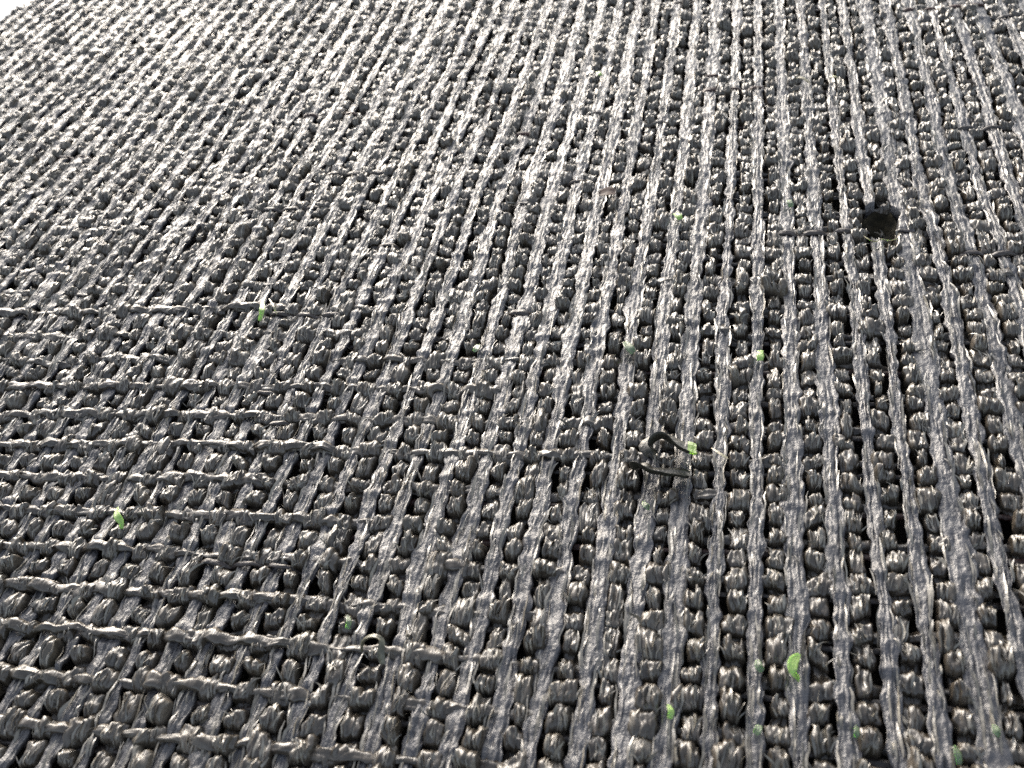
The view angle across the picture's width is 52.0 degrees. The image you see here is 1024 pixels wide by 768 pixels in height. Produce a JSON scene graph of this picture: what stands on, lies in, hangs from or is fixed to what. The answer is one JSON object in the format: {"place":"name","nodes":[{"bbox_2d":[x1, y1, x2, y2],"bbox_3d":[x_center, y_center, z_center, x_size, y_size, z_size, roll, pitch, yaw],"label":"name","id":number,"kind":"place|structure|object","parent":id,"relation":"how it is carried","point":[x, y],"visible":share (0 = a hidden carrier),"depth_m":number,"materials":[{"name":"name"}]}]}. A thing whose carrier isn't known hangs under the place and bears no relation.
{"place":"outdoors","nodes":[
{"label":"outdoors","id":0,"kind":"place"},
{"bbox_2d":[0,0,28,20],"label":"pavement","id":1,"kind":"structure","parent":0,"point":[7,7],"depth_m":0.22,"materials":[{"name":"white"}]},
{"bbox_2d":[0,0,1023,767],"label":"woven mat","id":2,"kind":"object","parent":1,"relation":"on","point":[394,210],"visible":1,"depth_m":0.10,"materials":[{"name":"fabric"}]},
{"bbox_2d":[113,507,123,528],"bbox_3d":[-0.035,0.012,0.094,0.002,0.001,0.002,0,42,13],"label":"grass clipping","id":3,"kind":"object","parent":2,"relation":"on","point":[118,518],"depth_m":0.09},
{"bbox_2d":[258,300,264,320],"bbox_3d":[-0.027,-0.008,0.115,0.001,0.001,0.003,0,42,13],"label":"grass clipping","id":4,"kind":"object","parent":2,"relation":"on","point":[261,310],"depth_m":0.11},
{"bbox_2d":[360,634,384,664],"bbox_3d":[-0.011,0.020,0.079,0.002,0.002,0.002,0,42,13],"label":"curled fibre","id":5,"kind":"object","parent":2,"relation":"on","point":[381,652],"visible":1,"depth_m":0.08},
{"bbox_2d":[473,344,480,351],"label":"grass clipping","id":6,"kind":"object","parent":2,"relation":"on","point":[476,348],"depth_m":0.10},
{"bbox_2d":[598,187,615,195],"bbox_3d":[0.011,-0.022,0.123,0.002,0.001,0.002,0,42,13],"label":"leaf scrap","id":7,"kind":"object","parent":2,"relation":"on","point":[607,191],"visible":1,"depth_m":0.12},
{"bbox_2d":[641,502,649,510],"bbox_3d":[0.011,0.010,0.086,0.001,0.001,0.001,0,42,13],"label":"grass clipping","id":8,"kind":"object","parent":2,"relation":"on","point":[645,505],"depth_m":0.09},
{"bbox_2d":[629,461,689,478],"bbox_3d":[0.012,0.007,0.088,0.005,0.002,0.002,0,42,13],"label":"withered blade","id":9,"kind":"object","parent":2,"relation":"on","point":[674,472],"visible":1,"depth_m":0.09,"materials":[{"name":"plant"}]},
{"bbox_2d":[639,431,696,456],"bbox_3d":[0.013,0.005,0.090,0.005,0.002,0.003,0,42,13],"label":"withered blade","id":10,"kind":"object","parent":2,"relation":"on","point":[646,448],"visible":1,"depth_m":0.09,"materials":[{"name":"black plant"}]},
{"bbox_2d":[711,448,727,459],"bbox_3d":[0.018,0.006,0.089,0.002,0.001,0.002,0,42,13],"label":"straw piece","id":11,"kind":"object","parent":2,"relation":"on","point":[720,453],"visible":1,"depth_m":0.09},
{"bbox_2d":[753,725,761,735],"bbox_3d":[0.016,0.023,0.070,0.001,0.001,0.001,0,42,13],"label":"grass clipping","id":12,"kind":"object","parent":2,"relation":"on","point":[757,730],"depth_m":0.07},
{"bbox_2d":[756,350,763,360],"bbox_3d":[0.023,-0.003,0.098,0.001,0.001,0.001,0,42,13],"label":"grass clipping","id":13,"kind":"object","parent":2,"relation":"on","point":[760,355],"depth_m":0.10},
{"bbox_2d":[786,199,792,207],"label":"grass clipping","id":14,"kind":"object","parent":2,"relation":"on","point":[789,203],"depth_m":0.12},
{"bbox_2d":[796,77,809,82],"bbox_3d":[0.038,-0.040,0.136,0.002,0.001,0.002,0,42,13],"label":"straw piece","id":15,"kind":"object","parent":2,"relation":"on","point":[805,79],"visible":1,"depth_m":0.14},
{"bbox_2d":[853,725,859,738],"bbox_3d":[0.023,0.023,0.069,0.001,0.001,0.001,0,42,13],"label":"grass clipping","id":16,"kind":"object","parent":2,"relation":"on","point":[856,734],"depth_m":0.07},
{"bbox_2d":[862,212,896,268],"bbox_3d":[0.040,-0.016,0.113,0.005,0.003,0.008,0,42,13],"label":"soil clump","id":17,"kind":"object","parent":2,"relation":"in","point":[873,222],"visible":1,"depth_m":0.11,"materials":[{"name":"black soil"}]},
{"bbox_2d":[953,745,961,764],"bbox_3d":[0.028,0.024,0.067,0.001,0.001,0.001,0,42,13],"label":"grass clipping","id":18,"kind":"object","parent":2,"relation":"on","point":[957,755],"depth_m":0.07},
{"bbox_2d":[992,724,1000,737],"bbox_3d":[0.031,0.022,0.068,0.001,0.001,0.001,0,42,13],"label":"grass clipping","id":19,"kind":"object","parent":2,"relation":"on","point":[996,730],"depth_m":0.07}
]}

